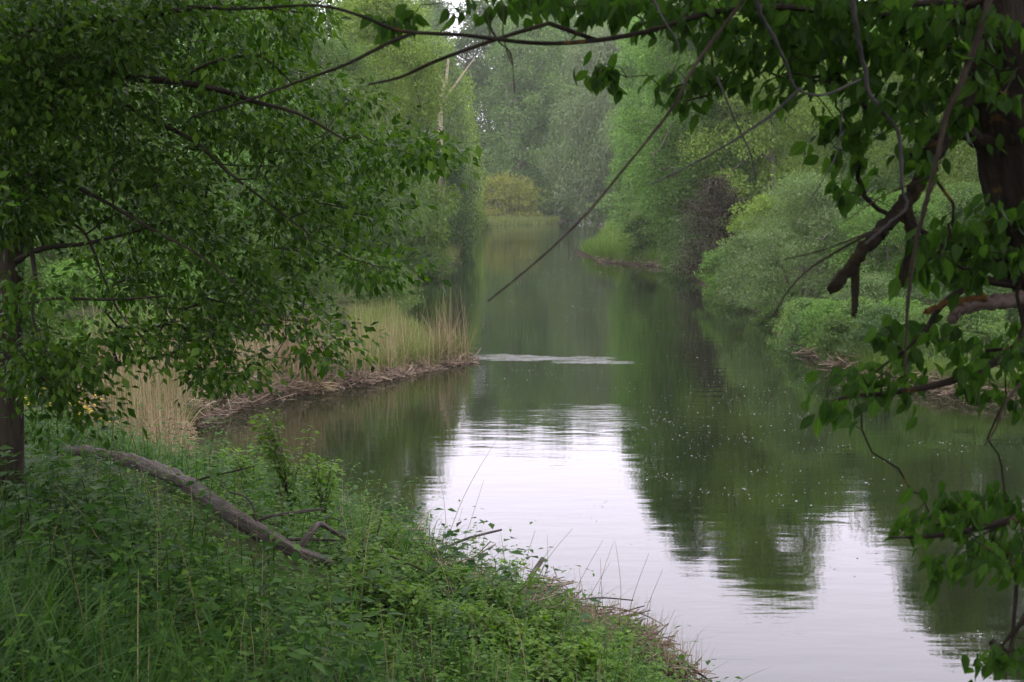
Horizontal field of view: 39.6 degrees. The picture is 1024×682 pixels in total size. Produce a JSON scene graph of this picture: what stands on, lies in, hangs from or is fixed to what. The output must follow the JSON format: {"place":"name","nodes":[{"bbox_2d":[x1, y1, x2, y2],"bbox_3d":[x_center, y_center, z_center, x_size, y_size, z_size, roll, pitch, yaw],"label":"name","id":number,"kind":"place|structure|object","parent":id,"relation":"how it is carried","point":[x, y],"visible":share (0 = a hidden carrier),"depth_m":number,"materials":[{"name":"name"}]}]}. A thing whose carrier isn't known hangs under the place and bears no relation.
{"place":"outdoors","nodes":[
{"label":"outdoors","id":0,"kind":"place"},
{"bbox_2d":[342,294,428,342],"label":"grass","id":1,"kind":"structure","parent":0,"point":[370,313],"depth_m":38.68,"materials":[{"name":"green plant"}]},
{"bbox_2d":[0,210,1023,681],"bbox_3d":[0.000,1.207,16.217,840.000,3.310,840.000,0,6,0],"label":"terrain","id":2,"kind":"structure","parent":0,"point":[90,310],"depth_m":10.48,"materials":[{"name":"green plant"}]},
{"bbox_2d":[12,472,40,555],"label":"tall weed","id":3,"kind":"object","parent":2,"relation":"on","point":[24,506],"visible":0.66,"depth_m":8.08,"materials":[{"name":"green plant"}]},
{"bbox_2d":[3,505,58,637],"bbox_3d":[-2.255,1.167,6.695,0.201,0.789,0.270,-6,8,-42],"label":"tall weed","id":4,"kind":"object","parent":2,"relation":"on","point":[20,550],"visible":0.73,"depth_m":6.69,"materials":[{"name":"green plant"}]},
{"bbox_2d":[23,229,70,363],"bbox_3d":[-11.005,-1.045,30.452,3.471,3.454,3.564,0,6,0],"label":"riverside bush","id":5,"kind":"object","parent":2,"relation":"on","point":[28,262],"visible":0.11,"depth_m":30.00,"materials":[{"name":"green plant"}]},
{"bbox_2d":[34,512,71,624],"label":"tall weed","id":6,"kind":"object","parent":2,"relation":"on","point":[49,516],"visible":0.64,"depth_m":7.10,"materials":[{"name":"green plant"}]},
{"bbox_2d":[37,519,77,617],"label":"tall weed","id":7,"kind":"object","parent":2,"relation":"on","point":[51,565],"visible":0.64,"depth_m":7.12,"materials":[{"name":"green plant"}]},
{"bbox_2d":[6,15,142,283],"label":"leafy tree","id":8,"kind":"object","parent":2,"relation":"on","point":[41,259],"depth_m":51.57,"materials":[{"name":"green plant"}]},
{"bbox_2d":[56,514,97,608],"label":"tall weed","id":9,"kind":"object","parent":2,"relation":"on","point":[74,569],"visible":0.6,"depth_m":7.32,"materials":[{"name":"green plant"}]},
{"bbox_2d":[73,490,105,585],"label":"tall weed","id":10,"kind":"object","parent":2,"relation":"on","point":[89,538],"visible":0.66,"depth_m":8.00,"materials":[{"name":"green plant"}]},
{"bbox_2d":[24,255,171,371],"bbox_3d":[-8.752,-0.573,30.304,3.579,2.528,3.440,0,6,0],"label":"riverside bush","id":11,"kind":"object","parent":2,"relation":"on","point":[80,280],"visible":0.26,"depth_m":29.65,"materials":[{"name":"green plant"}]},
{"bbox_2d":[28,0,244,306],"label":"leafy tree","id":12,"kind":"object","parent":2,"relation":"on","point":[83,238],"visible":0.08,"depth_m":45.67,"materials":[{"name":"green plant"}]},
{"bbox_2d":[67,337,213,457],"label":"reeds","id":13,"kind":"object","parent":2,"relation":"on","point":[146,398],"visible":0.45,"depth_m":21.62,"materials":[{"name":"plant"}]},
{"bbox_2d":[125,398,199,455],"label":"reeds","id":14,"kind":"object","parent":2,"relation":"on","point":[190,432],"visible":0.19,"depth_m":21.75,"materials":[{"name":"beige plant"}]},
{"bbox_2d":[148,518,188,627],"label":"tall weed","id":15,"kind":"object","parent":2,"relation":"on","point":[165,575],"visible":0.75,"depth_m":7.29,"materials":[{"name":"green plant"}]},
{"bbox_2d":[79,287,276,385],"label":"reeds","id":16,"kind":"object","parent":2,"relation":"on","point":[170,347],"visible":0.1,"depth_m":27.98,"materials":[{"name":"plant"}]},
{"bbox_2d":[100,349,278,428],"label":"grass","id":17,"kind":"structure","parent":2,"relation":"on","point":[162,394],"depth_m":24.54,"materials":[{"name":"plant"}]},
{"bbox_2d":[134,247,261,338],"bbox_3d":[-7.914,-1.227,36.255,3.345,2.614,3.428,0,6,0],"label":"riverside bush","id":18,"kind":"object","parent":2,"relation":"on","point":[191,274],"visible":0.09,"depth_m":35.56,"materials":[{"name":"green plant"}]},
{"bbox_2d":[63,444,346,567],"bbox_3d":[-2.610,1.129,11.148,0.648,0.623,3.865,-6,8,-43],"label":"fallen log","id":19,"kind":"object","parent":2,"relation":"on","point":[228,515],"visible":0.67,"depth_m":10.16,"materials":[{"name":"brown wood"}]},
{"bbox_2d":[125,0,315,279],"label":"leafy tree","id":20,"kind":"object","parent":2,"relation":"on","point":[232,187],"visible":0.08,"depth_m":56.47,"materials":[{"name":"green plant"}]},
{"bbox_2d":[217,445,267,498],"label":"young shrub","id":21,"kind":"object","parent":2,"relation":"on","point":[234,463],"visible":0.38,"depth_m":12.89,"materials":[{"name":"green plant"}]},
{"bbox_2d":[0,0,493,501],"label":"leafy tree","id":22,"kind":"object","parent":2,"relation":"on","point":[109,54],"visible":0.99,"depth_m":8.63,"materials":[{"name":"green plant"}]},
{"bbox_2d":[258,540,291,616],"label":"tall weed","id":23,"kind":"object","parent":2,"relation":"on","point":[273,566],"visible":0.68,"depth_m":8.32,"materials":[{"name":"green plant"}]},
{"bbox_2d":[168,338,383,428],"bbox_3d":[-4.755,0.696,27.550,2.198,1.225,7.828,3,7,24],"label":"debris","id":24,"kind":"object","parent":2,"relation":"on","point":[362,378],"visible":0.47,"depth_m":27.30,"materials":[{"name":"wood"}]},
{"bbox_2d":[244,408,319,515],"bbox_3d":[-1.990,1.083,12.347,0.678,0.987,0.400,-1,6,-13],"label":"young shrub","id":25,"kind":"object","parent":2,"relation":"on","point":[274,446],"visible":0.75,"depth_m":12.29,"materials":[{"name":"green plant"}]},
{"bbox_2d":[226,219,349,319],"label":"riverside bush","id":26,"kind":"object","parent":2,"relation":"on","point":[324,281],"visible":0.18,"depth_m":41.87,"materials":[{"name":"green plant"}]},
{"bbox_2d":[216,0,395,270],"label":"leafy tree","id":27,"kind":"object","parent":2,"relation":"on","point":[329,54],"visible":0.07,"depth_m":64.58,"materials":[{"name":"green plant"}]},
{"bbox_2d":[293,453,345,526],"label":"young shrub","id":28,"kind":"object","parent":2,"relation":"on","point":[324,482],"visible":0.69,"depth_m":12.27,"materials":[{"name":"green plant"}]},
{"bbox_2d":[233,296,476,404],"bbox_3d":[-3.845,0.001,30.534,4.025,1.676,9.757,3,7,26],"label":"reeds","id":29,"kind":"object","parent":2,"relation":"on","point":[370,341],"visible":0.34,"depth_m":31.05,"materials":[{"name":"plant"}]},
{"bbox_2d":[0,397,709,681],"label":"dry weeds","id":30,"kind":"object","parent":2,"relation":"on","point":[302,564],"visible":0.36,"depth_m":8.97,"materials":[{"name":"plant"}]},
{"bbox_2d":[341,564,392,615],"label":"young shrub","id":31,"kind":"object","parent":2,"relation":"on","point":[370,586],"visible":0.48,"depth_m":8.99,"materials":[{"name":"green plant"}]},
{"bbox_2d":[293,0,441,246],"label":"leafy tree","id":32,"kind":"object","parent":2,"relation":"on","point":[344,32],"visible":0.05,"depth_m":81.96,"materials":[{"name":"green plant"}]},
{"bbox_2d":[0,381,741,681],"bbox_3d":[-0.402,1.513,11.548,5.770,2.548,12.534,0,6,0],"label":"undergrowth","id":33,"kind":"object","parent":2,"relation":"on","point":[516,673],"visible":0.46,"depth_m":8.62,"materials":[{"name":"green plant"}]},
{"bbox_2d":[342,547,399,586],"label":"young shrub","id":34,"kind":"object","parent":2,"relation":"on","point":[378,559],"visible":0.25,"depth_m":9.60,"materials":[{"name":"green plant"}]},
{"bbox_2d":[318,253,425,310],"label":"riverside bush","id":35,"kind":"object","parent":2,"relation":"on","point":[384,294],"visible":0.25,"depth_m":47.49,"materials":[{"name":"green plant"}]},
{"bbox_2d":[306,0,463,255],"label":"leafy tree","id":36,"kind":"object","parent":2,"relation":"on","point":[412,59],"visible":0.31,"depth_m":70.04,"materials":[{"name":"green plant"}]},
{"bbox_2d":[362,578,409,624],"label":"young shrub","id":37,"kind":"object","parent":2,"relation":"on","point":[398,594],"visible":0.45,"depth_m":8.92,"materials":[{"name":"green plant"}]},
{"bbox_2d":[318,129,457,277],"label":"willow tree","id":38,"kind":"object","parent":2,"relation":"on","point":[396,232],"visible":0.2,"depth_m":61.10,"materials":[{"name":"green plant"}]},
{"bbox_2d":[385,586,430,629],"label":"young shrub","id":39,"kind":"object","parent":2,"relation":"on","point":[417,595],"visible":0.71,"depth_m":8.90,"materials":[{"name":"green plant"}]},
{"bbox_2d":[348,1,476,184],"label":"leafy tree","id":40,"kind":"object","parent":2,"relation":"on","point":[465,86],"depth_m":118.01,"materials":[{"name":"green plant"}]},
{"bbox_2d":[394,182,455,263],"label":"leafy tree","id":41,"kind":"object","parent":2,"relation":"on","point":[419,243],"visible":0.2,"depth_m":71.34,"materials":[{"name":"green plant"}]},
{"bbox_2d":[373,25,482,241],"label":"willow tree","id":42,"kind":"object","parent":2,"relation":"on","point":[450,127],"visible":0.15,"depth_m":98.01,"materials":[{"name":"green plant"}]},
{"bbox_2d":[375,347,480,381],"bbox_3d":[-1.868,0.518,31.971,1.058,0.484,4.872,3,7,28],"label":"debris","id":43,"kind":"object","parent":2,"relation":"on","point":[393,375],"visible":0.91,"depth_m":31.62,"materials":[{"name":"wood"}]},
{"bbox_2d":[400,245,457,277],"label":"riverside bush","id":44,"kind":"object","parent":2,"relation":"on","point":[426,251],"visible":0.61,"depth_m":65.59,"materials":[{"name":"green plant"}]},
{"bbox_2d":[418,600,470,639],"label":"young shrub","id":45,"kind":"object","parent":2,"relation":"on","point":[462,608],"visible":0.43,"depth_m":8.94,"materials":[{"name":"green plant"}]},
{"bbox_2d":[413,286,481,363],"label":"reeds","id":46,"kind":"object","parent":2,"relation":"on","point":[439,327],"visible":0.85,"depth_m":32.93,"materials":[{"name":"plant"}]},
{"bbox_2d":[414,0,495,149],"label":"leafy tree","id":47,"kind":"object","parent":2,"relation":"on","point":[435,19],"visible":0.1,"depth_m":199.41,"materials":[{"name":"green plant"}]},
{"bbox_2d":[439,147,482,252],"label":"spire tree","id":48,"kind":"object","parent":2,"relation":"on","point":[457,179],"visible":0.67,"depth_m":91.18,"materials":[{"name":"green plant"}]},
{"bbox_2d":[455,95,487,231],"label":"willow tree","id":49,"kind":"object","parent":2,"relation":"on","point":[471,138],"visible":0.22,"depth_m":138.09,"materials":[{"name":"green plant"}]},
{"bbox_2d":[429,0,547,215],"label":"leafy tree","id":50,"kind":"object","parent":2,"relation":"on","point":[477,75],"visible":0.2,"depth_m":193.77,"materials":[{"name":"green plant"}]},
{"bbox_2d":[473,603,514,655],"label":"young shrub","id":51,"kind":"object","parent":2,"relation":"on","point":[497,625],"visible":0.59,"depth_m":9.06,"materials":[{"name":"green plant"}]},
{"bbox_2d":[480,170,545,217],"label":"riverside bush","id":52,"kind":"object","parent":2,"relation":"on","point":[500,182],"visible":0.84,"depth_m":177.97,"materials":[{"name":"green plant"}]},
{"bbox_2d":[480,567,547,617],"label":"young shrub","id":53,"kind":"object","parent":2,"relation":"on","point":[531,581],"visible":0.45,"depth_m":9.75,"materials":[{"name":"green plant"}]},
{"bbox_2d":[494,623,535,664],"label":"young shrub","id":54,"kind":"object","parent":2,"relation":"on","point":[516,635],"visible":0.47,"depth_m":9.06,"materials":[{"name":"green plant"}]},
{"bbox_2d":[487,215,558,225],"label":"grass","id":55,"kind":"structure","parent":2,"relation":"on","point":[506,220],"depth_m":172.19,"materials":[{"name":"green plant"}]},
{"bbox_2d":[469,13,581,217],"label":"leafy tree","id":56,"kind":"object","parent":2,"relation":"on","point":[531,75],"visible":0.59,"depth_m":183.81,"materials":[{"name":"green plant"}]},
{"bbox_2d":[411,537,659,676],"bbox_3d":[0.066,2.210,12.213,2.426,1.454,5.286,0,6,0],"label":"debris","id":57,"kind":"object","parent":2,"relation":"on","point":[480,552],"visible":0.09,"depth_m":11.32,"materials":[{"name":"wood"}]},
{"bbox_2d":[520,634,581,681],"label":"young shrub","id":58,"kind":"object","parent":2,"relation":"on","point":[563,650],"visible":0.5,"depth_m":8.84,"materials":[{"name":"green plant"}]},
{"bbox_2d":[494,8,611,219],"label":"leafy tree","id":59,"kind":"object","parent":2,"relation":"on","point":[572,23],"visible":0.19,"depth_m":192.51,"materials":[{"name":"green plant"}]},
{"bbox_2d":[526,588,579,642],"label":"young shrub","id":60,"kind":"object","parent":2,"relation":"on","point":[552,625],"visible":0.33,"depth_m":9.87,"materials":[{"name":"green plant"}]},
{"bbox_2d":[533,653,574,681],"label":"young shrub","id":61,"kind":"object","parent":2,"relation":"on","point":[555,673],"visible":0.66,"depth_m":8.55,"materials":[{"name":"green plant"}]},
{"bbox_2d":[530,612,603,669],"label":"young shrub","id":62,"kind":"object","parent":2,"relation":"on","point":[551,635],"visible":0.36,"depth_m":9.44,"materials":[{"name":"green plant"}]},
{"bbox_2d":[560,628,604,680],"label":"young shrub","id":63,"kind":"object","parent":2,"relation":"on","point":[585,642],"visible":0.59,"depth_m":9.21,"materials":[{"name":"green plant"}]},
{"bbox_2d":[536,17,649,224],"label":"willow tree","id":64,"kind":"object","parent":2,"relation":"on","point":[590,184],"visible":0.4,"depth_m":164.25,"materials":[{"name":"green plant"}]},
{"bbox_2d":[186,0,1023,681],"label":"broad leaved tree","id":65,"kind":"object","parent":2,"relation":"on","point":[980,106],"visible":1,"depth_m":4.12,"materials":[{"name":"green plant"}]},
{"bbox_2d":[588,191,635,222],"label":"riverside bush","id":66,"kind":"object","parent":2,"relation":"on","point":[610,201],"visible":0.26,"depth_m":156.36,"materials":[{"name":"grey plant"}]},
{"bbox_2d":[509,566,718,681],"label":"debris","id":67,"kind":"object","parent":2,"relation":"on","point":[686,675],"visible":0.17,"depth_m":12.24,"materials":[{"name":"wood"}]},
{"bbox_2d":[579,234,664,264],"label":"grass","id":68,"kind":"structure","parent":2,"relation":"on","point":[614,248],"depth_m":80.71,"materials":[{"name":"green plant"}]},
{"bbox_2d":[603,14,667,232],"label":"leafy tree","id":69,"kind":"object","parent":2,"relation":"on","point":[623,151],"visible":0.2,"depth_m":109.90,"materials":[{"name":"green plant"}]},
{"bbox_2d":[617,211,662,259],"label":"riverside bush","id":70,"kind":"object","parent":2,"relation":"on","point":[639,224],"visible":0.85,"depth_m":77.48,"materials":[{"name":"green plant"}]},
{"bbox_2d":[617,0,703,248],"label":"leafy tree","id":71,"kind":"object","parent":2,"relation":"on","point":[644,70],"visible":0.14,"depth_m":78.03,"materials":[{"name":"green plant"}]},
{"bbox_2d":[616,0,761,275],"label":"leafy tree","id":72,"kind":"object","parent":2,"relation":"on","point":[665,145],"visible":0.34,"depth_m":66.66,"materials":[{"name":"green plant"}]},
{"bbox_2d":[664,209,721,278],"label":"riverside bush","id":73,"kind":"object","parent":2,"relation":"on","point":[682,244],"visible":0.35,"depth_m":65.38,"materials":[{"name":"green plant"}]},
{"bbox_2d":[671,174,752,278],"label":"riverside bush","id":74,"kind":"object","parent":2,"relation":"on","point":[721,200],"visible":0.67,"depth_m":61.31,"materials":[{"name":"brown plant"}]},
{"bbox_2d":[693,246,738,294],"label":"riverside bush","id":75,"kind":"object","parent":2,"relation":"on","point":[708,261],"visible":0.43,"depth_m":54.92,"materials":[{"name":"green plant"}]},
{"bbox_2d":[680,1,799,214],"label":"leafy tree","id":76,"kind":"object","parent":2,"relation":"on","point":[774,137],"visible":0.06,"depth_m":69.56,"materials":[{"name":"green plant"}]},
{"bbox_2d":[710,229,798,308],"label":"silver willow bush","id":77,"kind":"object","parent":2,"relation":"on","point":[741,246],"visible":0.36,"depth_m":48.73,"materials":[{"name":"grey plant"}]},
{"bbox_2d":[716,193,795,281],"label":"riverside bush","id":78,"kind":"object","parent":2,"relation":"on","point":[759,204],"visible":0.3,"depth_m":55.44,"materials":[{"name":"green plant"}]},
{"bbox_2d":[675,0,862,267],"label":"leafy tree","id":79,"kind":"object","parent":2,"relation":"on","point":[797,122],"visible":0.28,"depth_m":64.70,"materials":[{"name":"green plant"}]},
{"bbox_2d":[749,284,803,324],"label":"riverside bush","id":80,"kind":"object","parent":2,"relation":"on","point":[768,310],"visible":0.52,"depth_m":43.04,"materials":[{"name":"green plant"}]},
{"bbox_2d":[765,297,825,346],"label":"riverside bush","id":81,"kind":"object","parent":2,"relation":"on","point":[795,305],"visible":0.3,"depth_m":36.98,"materials":[{"name":"green plant"}]},
{"bbox_2d":[713,167,878,315],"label":"silver willow bush","id":82,"kind":"object","parent":2,"relation":"on","point":[831,233],"visible":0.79,"depth_m":43.36,"materials":[{"name":"grey plant"}]},
{"bbox_2d":[772,307,826,351],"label":"riverside bush","id":83,"kind":"object","parent":2,"relation":"on","point":[794,333],"visible":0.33,"depth_m":35.50,"materials":[{"name":"green plant"}]},
{"bbox_2d":[750,18,898,252],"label":"leafy tree","id":84,"kind":"object","parent":2,"relation":"on","point":[871,30],"visible":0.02,"depth_m":73.64,"materials":[{"name":"green plant"}]},
{"bbox_2d":[795,299,857,352],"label":"riverside bush","id":85,"kind":"object","parent":2,"relation":"on","point":[830,306],"visible":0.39,"depth_m":34.54,"materials":[{"name":"green plant"}]},
{"bbox_2d":[808,312,863,363],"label":"riverside bush","id":86,"kind":"object","parent":2,"relation":"on","point":[833,322],"visible":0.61,"depth_m":32.67,"materials":[{"name":"green plant"}]},
{"bbox_2d":[822,296,896,346],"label":"riverside bush","id":87,"kind":"object","parent":2,"relation":"on","point":[862,304],"visible":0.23,"depth_m":33.23,"materials":[{"name":"green plant"}]},
{"bbox_2d":[813,269,915,320],"bbox_3d":[9.335,-1.071,37.709,3.065,1.726,2.956,0,6,0],"label":"riverside bush","id":88,"kind":"object","parent":2,"relation":"on","point":[873,282],"visible":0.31,"depth_m":37.20,"materials":[{"name":"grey plant"}]},
{"bbox_2d":[831,303,910,356],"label":"riverside bush","id":89,"kind":"object","parent":2,"relation":"on","point":[870,323],"visible":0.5,"depth_m":31.67,"materials":[{"name":"green plant"}]},
{"bbox_2d":[813,189,959,304],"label":"riverside bush","id":90,"kind":"object","parent":2,"relation":"on","point":[871,218],"visible":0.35,"depth_m":41.38,"materials":[{"name":"green plant"}]},
{"bbox_2d":[815,64,957,268],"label":"leafy tree","id":91,"kind":"object","parent":2,"relation":"on","point":[876,183],"visible":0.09,"depth_m":60.81,"materials":[{"name":"green plant"}]},
{"bbox_2d":[775,325,1019,404],"bbox_3d":[7.988,0.251,33.887,2.307,0.882,15.704,-1,6,-7],"label":"debris","id":92,"kind":"object","parent":2,"relation":"on","point":[951,390],"visible":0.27,"depth_m":29.44,"materials":[{"name":"plant"}]},
{"bbox_2d":[873,6,974,248],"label":"leafy tree","id":93,"kind":"object","parent":2,"relation":"on","point":[893,137],"depth_m":58.79,"materials":[{"name":"green plant"}]},
{"bbox_2d":[865,8,983,269],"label":"leafy tree","id":94,"kind":"object","parent":2,"relation":"on","point":[955,173],"visible":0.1,"depth_m":54.18,"materials":[{"name":"green plant"}]},
{"bbox_2d":[866,274,1004,332],"bbox_3d":[10.188,-0.821,34.812,4.107,1.697,3.884,0,6,0],"label":"riverside bush","id":95,"kind":"object","parent":2,"relation":"on","point":[945,293],"visible":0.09,"depth_m":34.78,"materials":[{"name":"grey plant"}]},
{"bbox_2d":[894,302,978,359],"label":"riverside bush","id":96,"kind":"object","parent":2,"relation":"on","point":[917,314],"visible":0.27,"depth_m":30.58,"materials":[{"name":"green plant"}]},
{"bbox_2d":[892,179,1005,301],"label":"riverside bush","id":97,"kind":"object","parent":2,"relation":"on","point":[961,195],"visible":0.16,"depth_m":43.45,"materials":[{"name":"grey plant"}]},
{"bbox_2d":[928,304,1013,351],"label":"riverside bush","id":98,"kind":"object","parent":2,"relation":"on","point":[977,322],"visible":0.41,"depth_m":31.11,"materials":[{"name":"green plant"}]},
{"bbox_2d":[936,273,1020,335],"bbox_3d":[12.144,-1.064,33.269,4.657,2.336,4.518,0,6,0],"label":"riverside bush","id":99,"kind":"object","parent":2,"relation":"on","point":[1008,316],"visible":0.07,"depth_m":33.34,"materials":[{"name":"green plant"}]},
{"bbox_2d":[192,218,1023,681],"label":"river","id":100,"kind":"structure","parent":0,"point":[756,584],"depth_m":21.12,"materials":[{"name":"green liquid"}]},
{"bbox_2d":[561,579,713,681],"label":"debris","id":101,"kind":"object","parent":100,"relation":"in","point":[615,624],"visible":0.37,"depth_m":11.97,"materials":[{"name":"plant"}]},
{"bbox_2d":[802,329,1020,401],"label":"grass","id":102,"kind":"structure","parent":0,"point":[875,357],"depth_m":30.08,"materials":[{"name":"green plant"}]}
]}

